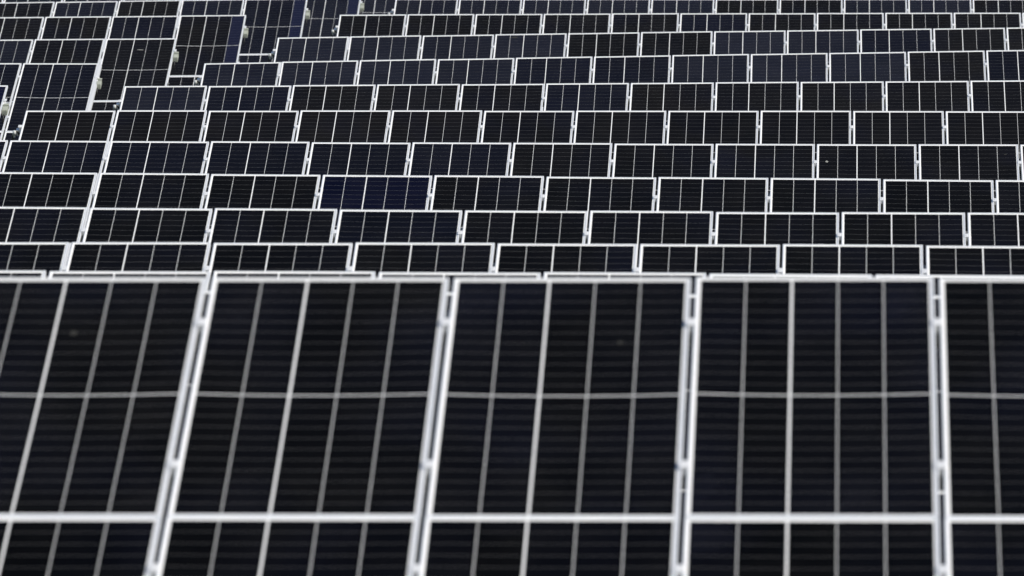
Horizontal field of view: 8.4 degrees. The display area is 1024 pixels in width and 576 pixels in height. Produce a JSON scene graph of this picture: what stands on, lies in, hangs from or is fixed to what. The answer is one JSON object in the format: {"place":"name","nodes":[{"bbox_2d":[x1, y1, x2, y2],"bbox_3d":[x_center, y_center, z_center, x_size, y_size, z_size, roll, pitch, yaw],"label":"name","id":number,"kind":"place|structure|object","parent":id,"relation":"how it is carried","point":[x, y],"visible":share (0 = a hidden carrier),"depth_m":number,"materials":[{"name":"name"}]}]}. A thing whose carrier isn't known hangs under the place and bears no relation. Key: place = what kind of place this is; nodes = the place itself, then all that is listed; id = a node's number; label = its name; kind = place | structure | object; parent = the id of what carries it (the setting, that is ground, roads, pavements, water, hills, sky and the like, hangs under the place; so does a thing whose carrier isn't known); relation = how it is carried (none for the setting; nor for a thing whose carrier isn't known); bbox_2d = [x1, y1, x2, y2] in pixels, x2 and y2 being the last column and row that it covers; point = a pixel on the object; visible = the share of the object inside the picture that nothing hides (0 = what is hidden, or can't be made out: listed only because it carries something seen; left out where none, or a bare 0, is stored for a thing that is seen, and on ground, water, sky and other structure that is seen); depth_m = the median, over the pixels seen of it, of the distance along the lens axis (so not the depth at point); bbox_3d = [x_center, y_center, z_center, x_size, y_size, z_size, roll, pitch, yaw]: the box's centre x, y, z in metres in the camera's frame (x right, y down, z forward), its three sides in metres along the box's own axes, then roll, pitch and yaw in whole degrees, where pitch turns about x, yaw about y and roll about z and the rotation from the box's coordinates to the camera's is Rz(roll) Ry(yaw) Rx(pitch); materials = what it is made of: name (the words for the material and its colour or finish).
{"place":"outdoors","nodes":[
{"label":"outdoors","id":0,"kind":"place"},
{"bbox_3d":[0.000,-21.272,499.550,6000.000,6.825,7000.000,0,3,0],"label":"ground","id":1,"kind":"structure","parent":0,"visible":0},
{"bbox_2d":[6,64,101,124],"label":"panel rack","id":2,"kind":"object","parent":1,"relation":"on","point":[97,75],"visible":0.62,"depth_m":100.52,"materials":[{"name":"metal"}]},
{"bbox_2d":[5,63,98,131],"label":"solar panel","id":3,"kind":"object","parent":2,"relation":"attached to","point":[54,86],"visible":0.7,"depth_m":100.53,"materials":[{"name":"glass"}]},
{"bbox_2d":[29,39,178,85],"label":"panel rack","id":4,"kind":"object","parent":1,"relation":"on","point":[102,51],"visible":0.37,"depth_m":108.45,"materials":[{"name":"metal"}]},
{"bbox_2d":[29,39,104,63],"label":"solar panel","id":5,"kind":"object","parent":4,"relation":"attached to","point":[66,51],"visible":0.38,"depth_m":108.48,"materials":[{"name":"glass"}]},
{"bbox_2d":[94,38,176,100],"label":"solar panel","id":6,"kind":"object","parent":4,"relation":"attached to","point":[136,62],"visible":0.81,"depth_m":107.94,"materials":[{"name":"glass"}]},
{"bbox_2d":[3,16,245,133],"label":"panel rack","id":7,"kind":"object","parent":1,"relation":"on","point":[109,28],"visible":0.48,"depth_m":115.39,"materials":[{"name":"metal"}]},
{"bbox_2d":[169,15,245,75],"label":"solar panel","id":8,"kind":"object","parent":7,"relation":"attached to","point":[202,40],"visible":0.82,"depth_m":114.84,"materials":[{"name":"glass"}]},
{"bbox_2d":[10,8,307,108],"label":"panel rack","id":9,"kind":"object","parent":1,"relation":"on","point":[242,10],"visible":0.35,"depth_m":122.78,"materials":[{"name":"metal"}]},
{"bbox_2d":[240,0,307,53],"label":"solar panel","id":10,"kind":"object","parent":9,"relation":"attached to","point":[268,23],"visible":0.76,"depth_m":122.24,"materials":[{"name":"glass"}]},
{"bbox_2d":[16,123,946,143],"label":"panel rack","id":11,"kind":"object","parent":1,"relation":"on","point":[481,126],"visible":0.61,"depth_m":84.52,"materials":[{"name":"metal"}]},
{"bbox_2d":[19,111,115,141],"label":"solar panel","id":12,"kind":"object","parent":11,"relation":"attached to","point":[66,125],"visible":0.44,"depth_m":84.84,"materials":[{"name":"glass"}]},
{"bbox_2d":[107,110,206,154],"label":"solar panel","id":13,"kind":"object","parent":11,"relation":"attached to","point":[158,125],"visible":0.32,"depth_m":84.78,"materials":[{"name":"glass"}]},
{"bbox_2d":[203,111,298,172],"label":"solar panel","id":14,"kind":"object","parent":11,"relation":"attached to","point":[272,126],"visible":0.3,"depth_m":84.73,"materials":[{"name":"glass"}]},
{"bbox_2d":[295,110,389,174],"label":"solar panel","id":15,"kind":"object","parent":11,"relation":"attached to","point":[366,126],"visible":0.38,"depth_m":84.66,"materials":[{"name":"glass"}]},
{"bbox_2d":[388,110,481,155],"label":"solar panel","id":16,"kind":"object","parent":11,"relation":"attached to","point":[453,126],"visible":0.45,"depth_m":84.60,"materials":[{"name":"glass"}]},
{"bbox_2d":[481,111,573,175],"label":"solar panel","id":17,"kind":"object","parent":11,"relation":"attached to","point":[511,127],"visible":0.44,"depth_m":84.54,"materials":[{"name":"glass"}]},
{"bbox_2d":[573,111,665,176],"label":"solar panel","id":18,"kind":"object","parent":11,"relation":"attached to","point":[629,127],"visible":0.37,"depth_m":84.47,"materials":[{"name":"glass"}]},
{"bbox_2d":[666,111,758,157],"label":"solar panel","id":19,"kind":"object","parent":11,"relation":"attached to","point":[712,127],"visible":0.37,"depth_m":84.42,"materials":[{"name":"glass"}]},
{"bbox_2d":[760,111,850,177],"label":"solar panel","id":20,"kind":"object","parent":11,"relation":"attached to","point":[805,127],"visible":0.41,"depth_m":84.36,"materials":[{"name":"glass"}]},
{"bbox_2d":[853,111,943,179],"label":"solar panel","id":21,"kind":"object","parent":11,"relation":"attached to","point":[917,128],"visible":0.4,"depth_m":84.31,"materials":[{"name":"glass"}]},
{"bbox_2d":[946,111,1023,158],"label":"solar panel","id":22,"kind":"object","parent":11,"relation":"attached to","point":[985,127],"visible":0.43,"depth_m":84.27,"materials":[{"name":"glass"}]},
{"bbox_2d":[61,243,927,274],"bbox_3d":[-0.228,1.282,52.895,11.288,3.074,4.213,0,3,3],"label":"panel rack","id":23,"kind":"object","parent":1,"relation":"on","point":[493,269],"visible":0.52,"depth_m":54.57,"materials":[{"name":"metal"}]},
{"bbox_2d":[0,242,68,276],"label":"solar panel","id":24,"kind":"object","parent":23,"relation":"attached to","point":[47,257],"visible":0.34,"depth_m":54.89,"materials":[{"name":"glass"}]},
{"bbox_2d":[65,242,210,271],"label":"solar panel","id":25,"kind":"object","parent":23,"relation":"attached to","point":[138,256],"visible":0.21,"depth_m":54.84,"materials":[{"name":"glass"}]},
{"bbox_2d":[208,243,352,290],"bbox_3d":[-1.852,0.176,53.943,1.093,0.039,2.384,0,26,3],"label":"solar panel","id":26,"kind":"object","parent":23,"relation":"attached to","point":[280,256],"visible":0.16,"depth_m":54.79,"materials":[{"name":"glass"}]},
{"bbox_2d":[351,242,494,277],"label":"solar panel","id":27,"kind":"object","parent":23,"relation":"attached to","point":[377,258],"visible":0.17,"depth_m":54.72,"materials":[{"name":"glass"}]},
{"bbox_2d":[495,243,636,277],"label":"solar panel","id":28,"kind":"object","parent":23,"relation":"attached to","point":[541,259],"visible":0.29,"depth_m":54.68,"materials":[{"name":"glass"}]},
{"bbox_2d":[638,244,779,276],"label":"solar panel","id":29,"kind":"object","parent":23,"relation":"attached to","point":[707,259],"visible":0.26,"depth_m":54.62,"materials":[{"name":"glass"}]},
{"bbox_2d":[782,244,922,276],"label":"solar panel","id":30,"kind":"object","parent":23,"relation":"attached to","point":[873,260],"visible":0.27,"depth_m":54.56,"materials":[{"name":"glass"}]},
{"bbox_2d":[926,246,1023,274],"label":"solar panel","id":31,"kind":"object","parent":23,"relation":"attached to","point":[974,260],"visible":0.25,"depth_m":54.52,"materials":[{"name":"glass"}]},
{"bbox_2d":[1,141,1021,179],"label":"panel rack","id":32,"kind":"object","parent":1,"relation":"on","point":[713,161],"visible":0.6,"depth_m":76.97,"materials":[{"name":"metal"}]},
{"bbox_2d":[2,140,107,223],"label":"solar panel","id":33,"kind":"object","parent":32,"relation":"attached to","point":[57,156],"visible":0.38,"depth_m":77.28,"materials":[{"name":"glass"}]},
{"bbox_2d":[103,141,208,172],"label":"solar panel","id":34,"kind":"object","parent":32,"relation":"attached to","point":[155,156],"visible":0.35,"depth_m":77.24,"materials":[{"name":"glass"}]},
{"bbox_2d":[202,141,309,208],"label":"solar panel","id":35,"kind":"object","parent":32,"relation":"attached to","point":[250,157],"visible":0.38,"depth_m":77.16,"materials":[{"name":"glass"}]},
{"bbox_2d":[306,142,410,208],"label":"solar panel","id":36,"kind":"object","parent":32,"relation":"attached to","point":[344,158],"visible":0.32,"depth_m":77.11,"materials":[{"name":"glass"}]},
{"bbox_2d":[408,142,510,190],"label":"solar panel","id":37,"kind":"object","parent":32,"relation":"attached to","point":[432,159],"visible":0.25,"depth_m":77.05,"materials":[{"name":"glass"}]},
{"bbox_2d":[510,143,611,210],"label":"solar panel","id":38,"kind":"object","parent":32,"relation":"attached to","point":[545,160],"visible":0.42,"depth_m":76.99,"materials":[{"name":"glass"}]},
{"bbox_2d":[612,144,713,210],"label":"solar panel","id":39,"kind":"object","parent":32,"relation":"attached to","point":[657,161],"visible":0.34,"depth_m":76.94,"materials":[{"name":"glass"}]},
{"bbox_2d":[714,144,814,193],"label":"solar panel","id":40,"kind":"object","parent":32,"relation":"attached to","point":[769,161],"visible":0.4,"depth_m":76.88,"materials":[{"name":"glass"}]},
{"bbox_2d":[816,144,916,211],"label":"solar panel","id":41,"kind":"object","parent":32,"relation":"attached to","point":[873,161],"visible":0.37,"depth_m":76.82,"materials":[{"name":"glass"}]},
{"bbox_2d":[918,144,1019,212],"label":"solar panel","id":42,"kind":"object","parent":32,"relation":"attached to","point":[994,162],"visible":0.46,"depth_m":76.75,"materials":[{"name":"glass"}]},
{"bbox_2d":[80,208,969,245],"bbox_3d":[0.017,0.924,60.340,12.416,3.074,4.213,0,3,3],"label":"panel rack","id":43,"kind":"object","parent":1,"relation":"on","point":[587,233],"visible":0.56,"depth_m":61.98,"materials":[{"name":"metal"}]},
{"bbox_2d":[0,207,86,261],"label":"solar panel","id":44,"kind":"object","parent":43,"relation":"attached to","point":[41,224],"visible":0.39,"depth_m":62.28,"materials":[{"name":"glass"}]},
{"bbox_2d":[82,208,211,241],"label":"solar panel","id":45,"kind":"object","parent":43,"relation":"attached to","point":[147,225],"visible":0.34,"depth_m":62.24,"materials":[{"name":"glass"}]},
{"bbox_2d":[207,208,336,265],"bbox_3d":[-2.162,-0.179,61.416,1.093,0.038,2.384,0,26,3],"label":"solar panel","id":46,"kind":"object","parent":43,"relation":"attached to","point":[247,225],"visible":0.3,"depth_m":62.17,"materials":[{"name":"glass"}]},
{"bbox_2d":[335,210,461,265],"bbox_3d":[-1.045,-0.167,61.364,1.093,0.038,2.384,0,26,3],"label":"solar panel","id":47,"kind":"object","parent":43,"relation":"attached to","point":[399,226],"visible":0.34,"depth_m":62.13,"materials":[{"name":"glass"}]},
{"bbox_2d":[461,210,587,262],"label":"solar panel","id":48,"kind":"object","parent":43,"relation":"attached to","point":[531,227],"visible":0.28,"depth_m":62.08,"materials":[{"name":"glass"}]},
{"bbox_2d":[587,211,712,272],"bbox_3d":[1.188,-0.156,61.253,1.093,0.038,2.384,0,26,3],"label":"solar panel","id":49,"kind":"object","parent":43,"relation":"attached to","point":[638,228],"visible":0.35,"depth_m":62.02,"materials":[{"name":"glass"}]},
{"bbox_2d":[715,212,838,272],"bbox_3d":[2.307,-0.144,61.201,1.093,0.038,2.384,0,26,3],"label":"solar panel","id":50,"kind":"object","parent":43,"relation":"attached to","point":[762,228],"visible":0.28,"depth_m":61.98,"materials":[{"name":"glass"}]},
{"bbox_2d":[841,212,965,264],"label":"solar panel","id":51,"kind":"object","parent":43,"relation":"attached to","point":[924,229],"visible":0.26,"depth_m":61.91,"materials":[{"name":"glass"}]},
{"bbox_2d":[968,213,1023,245],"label":"solar panel","id":52,"kind":"object","parent":43,"relation":"attached to","point":[995,229],"visible":0.3,"depth_m":61.87,"materials":[{"name":"glass"}]},
{"bbox_2d":[87,173,997,219],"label":"panel rack","id":53,"kind":"object","parent":1,"relation":"on","point":[430,195],"visible":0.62,"depth_m":69.41,"materials":[{"name":"metal"}]},
{"bbox_2d":[0,172,96,208],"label":"solar panel","id":54,"kind":"object","parent":53,"relation":"attached to","point":[36,189],"visible":0.35,"depth_m":69.72,"materials":[{"name":"glass"}]},
{"bbox_2d":[92,173,208,208],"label":"solar panel","id":55,"kind":"object","parent":53,"relation":"attached to","point":[150,190],"visible":0.34,"depth_m":69.66,"materials":[{"name":"glass"}]},
{"bbox_2d":[204,174,319,228],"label":"solar panel","id":56,"kind":"object","parent":53,"relation":"attached to","point":[274,191],"visible":0.32,"depth_m":69.61,"materials":[{"name":"glass"}]},
{"bbox_2d":[317,175,431,229],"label":"solar panel","id":57,"kind":"object","parent":53,"relation":"attached to","point":[373,192],"visible":0.35,"depth_m":69.55,"materials":[{"name":"glass"}]},
{"bbox_2d":[430,175,543,227],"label":"solar panel","id":58,"kind":"object","parent":53,"relation":"attached to","point":[463,193],"visible":0.32,"depth_m":69.49,"materials":[{"name":"glass"}]},
{"bbox_2d":[543,177,655,230],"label":"solar panel","id":59,"kind":"object","parent":53,"relation":"attached to","point":[588,194],"visible":0.33,"depth_m":69.45,"materials":[{"name":"glass"}]},
{"bbox_2d":[656,177,767,236],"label":"solar panel","id":60,"kind":"object","parent":53,"relation":"attached to","point":[715,194],"visible":0.38,"depth_m":69.39,"materials":[{"name":"glass"}]},
{"bbox_2d":[770,178,880,229],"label":"solar panel","id":61,"kind":"object","parent":53,"relation":"attached to","point":[830,195],"visible":0.29,"depth_m":69.34,"materials":[{"name":"glass"}]},
{"bbox_2d":[883,179,993,232],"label":"solar panel","id":62,"kind":"object","parent":53,"relation":"attached to","point":[966,197],"visible":0.23,"depth_m":69.30,"materials":[{"name":"glass"}]},
{"bbox_2d":[116,92,971,110],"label":"panel rack","id":63,"kind":"object","parent":1,"relation":"on","point":[544,98],"visible":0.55,"depth_m":91.98,"materials":[{"name":"metal"}]},
{"bbox_2d":[119,86,206,109],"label":"solar panel","id":64,"kind":"object","parent":63,"relation":"attached to","point":[163,97],"visible":0.35,"depth_m":92.36,"materials":[{"name":"glass"}]},
{"bbox_2d":[201,86,290,141],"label":"solar panel","id":65,"kind":"object","parent":63,"relation":"attached to","point":[247,98],"visible":0.32,"depth_m":92.28,"materials":[{"name":"glass"}]},
{"bbox_2d":[289,85,375,141],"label":"solar panel","id":66,"kind":"object","parent":63,"relation":"attached to","point":[331,97],"visible":0.27,"depth_m":92.22,"materials":[{"name":"glass"}]},
{"bbox_2d":[374,84,459,122],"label":"solar panel","id":67,"kind":"object","parent":63,"relation":"attached to","point":[390,97],"visible":0.31,"depth_m":92.17,"materials":[{"name":"glass"}]},
{"bbox_2d":[459,84,544,142],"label":"solar panel","id":68,"kind":"object","parent":63,"relation":"attached to","point":[505,97],"visible":0.33,"depth_m":92.10,"materials":[{"name":"glass"}]},
{"bbox_2d":[544,83,628,142],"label":"solar panel","id":69,"kind":"object","parent":63,"relation":"attached to","point":[574,97],"visible":0.38,"depth_m":92.03,"materials":[{"name":"glass"}]},
{"bbox_2d":[629,82,713,122],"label":"solar panel","id":70,"kind":"object","parent":63,"relation":"attached to","point":[666,97],"visible":0.41,"depth_m":91.97,"materials":[{"name":"glass"}]},
{"bbox_2d":[715,82,798,143],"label":"solar panel","id":71,"kind":"object","parent":63,"relation":"attached to","point":[757,96],"visible":0.37,"depth_m":91.90,"materials":[{"name":"glass"}]},
{"bbox_2d":[800,81,883,143],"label":"solar panel","id":72,"kind":"object","parent":63,"relation":"attached to","point":[844,96],"visible":0.32,"depth_m":91.83,"materials":[{"name":"glass"}]},
{"bbox_2d":[885,81,969,123],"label":"solar panel","id":73,"kind":"object","parent":63,"relation":"attached to","point":[944,96],"visible":0.34,"depth_m":91.78,"materials":[{"name":"glass"}]},
{"bbox_2d":[148,311,948,575],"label":"panel rack","id":74,"kind":"object","parent":1,"relation":"on","point":[416,567],"visible":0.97,"depth_m":30.66,"materials":[{"name":"metal"}]},
{"bbox_2d":[0,517,160,575],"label":"solar panel","id":75,"kind":"object","parent":74,"relation":"attached to","point":[78,546],"visible":1,"depth_m":30.03,"materials":[{"name":"glass"}]},
{"bbox_2d":[0,277,206,520],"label":"solar panel","id":76,"kind":"object","parent":74,"relation":"attached to","point":[94,375],"visible":1,"depth_m":31.39,"materials":[{"name":"glass"}]},
{"bbox_2d":[156,516,419,575],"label":"solar panel","id":77,"kind":"object","parent":74,"relation":"attached to","point":[278,546],"visible":1,"depth_m":29.98,"materials":[{"name":"glass"}]},
{"bbox_2d":[167,278,448,521],"bbox_3d":[-0.891,0.483,31.298,1.093,0.037,2.384,0,26,3],"label":"solar panel","id":78,"kind":"object","parent":74,"relation":"attached to","point":[312,396],"visible":1,"depth_m":31.26,"materials":[{"name":"glass"}]},
{"bbox_2d":[418,517,678,575],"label":"solar panel","id":79,"kind":"object","parent":74,"relation":"attached to","point":[549,546],"visible":1,"depth_m":29.92,"materials":[{"name":"glass"}]},
{"bbox_2d":[426,278,690,517],"bbox_3d":[0.227,0.485,31.244,1.093,0.037,2.384,0,26,3],"label":"solar panel","id":80,"kind":"object","parent":74,"relation":"attached to","point":[562,397],"visible":1,"depth_m":31.20,"materials":[{"name":"glass"}]},
{"bbox_2d":[682,517,939,575],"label":"solar panel","id":81,"kind":"object","parent":74,"relation":"attached to","point":[737,546],"visible":1,"depth_m":29.87,"materials":[{"name":"glass"}]},
{"bbox_2d":[685,277,938,517],"bbox_3d":[1.343,0.481,31.187,1.093,0.037,2.384,0,26,3],"label":"solar panel","id":82,"kind":"object","parent":74,"relation":"attached to","point":[812,397],"visible":1,"depth_m":31.14,"materials":[{"name":"glass"}]},
{"bbox_2d":[939,278,1023,517],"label":"solar panel","id":83,"kind":"object","parent":74,"relation":"attached to","point":[982,350],"visible":1,"depth_m":31.15,"materials":[{"name":"glass"}]},
{"bbox_2d":[944,518,1023,575],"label":"solar panel","id":84,"kind":"object","parent":74,"relation":"attached to","point":[984,546],"visible":1,"depth_m":29.84,"materials":[{"name":"glass"}]},
{"bbox_2d":[199,61,987,85],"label":"panel rack","id":85,"kind":"object","parent":1,"relation":"on","point":[592,70],"visible":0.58,"depth_m":99.59,"materials":[{"name":"metal"}]},
{"bbox_2d":[200,62,279,97],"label":"solar panel","id":86,"kind":"object","parent":85,"relation":"attached to","point":[243,74],"visible":0.34,"depth_m":99.92,"materials":[{"name":"glass"}]},
{"bbox_2d":[278,60,357,110],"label":"solar panel","id":87,"kind":"object","parent":85,"relation":"attached to","point":[318,73],"visible":0.32,"depth_m":99.85,"materials":[{"name":"glass"}]},
{"bbox_2d":[357,59,435,109],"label":"solar panel","id":88,"kind":"object","parent":85,"relation":"attached to","point":[405,71],"visible":0.42,"depth_m":99.78,"materials":[{"name":"glass"}]},
{"bbox_2d":[435,58,513,95],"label":"solar panel","id":89,"kind":"object","parent":85,"relation":"attached to","point":[478,71],"visible":0.4,"depth_m":99.72,"materials":[{"name":"glass"}]},
{"bbox_2d":[514,57,591,110],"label":"solar panel","id":90,"kind":"object","parent":85,"relation":"attached to","point":[541,70],"visible":0.41,"depth_m":99.65,"materials":[{"name":"glass"}]},
{"bbox_2d":[592,55,670,110],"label":"solar panel","id":91,"kind":"object","parent":85,"relation":"attached to","point":[631,69],"visible":0.37,"depth_m":99.58,"materials":[{"name":"glass"}]},
{"bbox_2d":[671,54,748,93],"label":"solar panel","id":92,"kind":"object","parent":85,"relation":"attached to","point":[714,68],"visible":0.45,"depth_m":99.51,"materials":[{"name":"glass"}]},
{"bbox_2d":[750,53,827,110],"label":"solar panel","id":93,"kind":"object","parent":85,"relation":"attached to","point":[802,67],"visible":0.37,"depth_m":99.44,"materials":[{"name":"glass"}]},
{"bbox_2d":[829,52,906,110],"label":"solar panel","id":94,"kind":"object","parent":85,"relation":"attached to","point":[867,66],"visible":0.43,"depth_m":99.38,"materials":[{"name":"glass"}]},
{"bbox_2d":[908,51,985,91],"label":"solar panel","id":95,"kind":"object","parent":85,"relation":"attached to","point":[969,66],"visible":0.45,"depth_m":99.31,"materials":[{"name":"glass"}]},
{"bbox_2d":[271,37,1007,60],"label":"panel rack","id":96,"kind":"object","parent":1,"relation":"on","point":[712,44],"visible":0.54,"depth_m":106.94,"materials":[{"name":"metal"}]},
{"bbox_2d":[274,37,348,71],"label":"solar panel","id":97,"kind":"object","parent":96,"relation":"attached to","point":[291,49],"visible":0.36,"depth_m":107.21,"materials":[{"name":"glass"}]},
{"bbox_2d":[347,35,420,84],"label":"solar panel","id":98,"kind":"object","parent":96,"relation":"attached to","point":[383,47],"visible":0.41,"depth_m":107.16,"materials":[{"name":"glass"}]},
{"bbox_2d":[420,35,493,83],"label":"solar panel","id":99,"kind":"object","parent":96,"relation":"attached to","point":[436,47],"visible":0.41,"depth_m":107.11,"materials":[{"name":"glass"}]},
{"bbox_2d":[493,33,566,68],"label":"solar panel","id":100,"kind":"object","parent":96,"relation":"attached to","point":[514,46],"visible":0.42,"depth_m":107.05,"materials":[{"name":"glass"}]},
{"bbox_2d":[566,32,639,82],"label":"solar panel","id":101,"kind":"object","parent":96,"relation":"attached to","point":[592,45],"visible":0.37,"depth_m":107.00,"materials":[{"name":"glass"}]},
{"bbox_2d":[640,31,711,82],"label":"solar panel","id":102,"kind":"object","parent":96,"relation":"attached to","point":[676,43],"visible":0.36,"depth_m":106.94,"materials":[{"name":"glass"}]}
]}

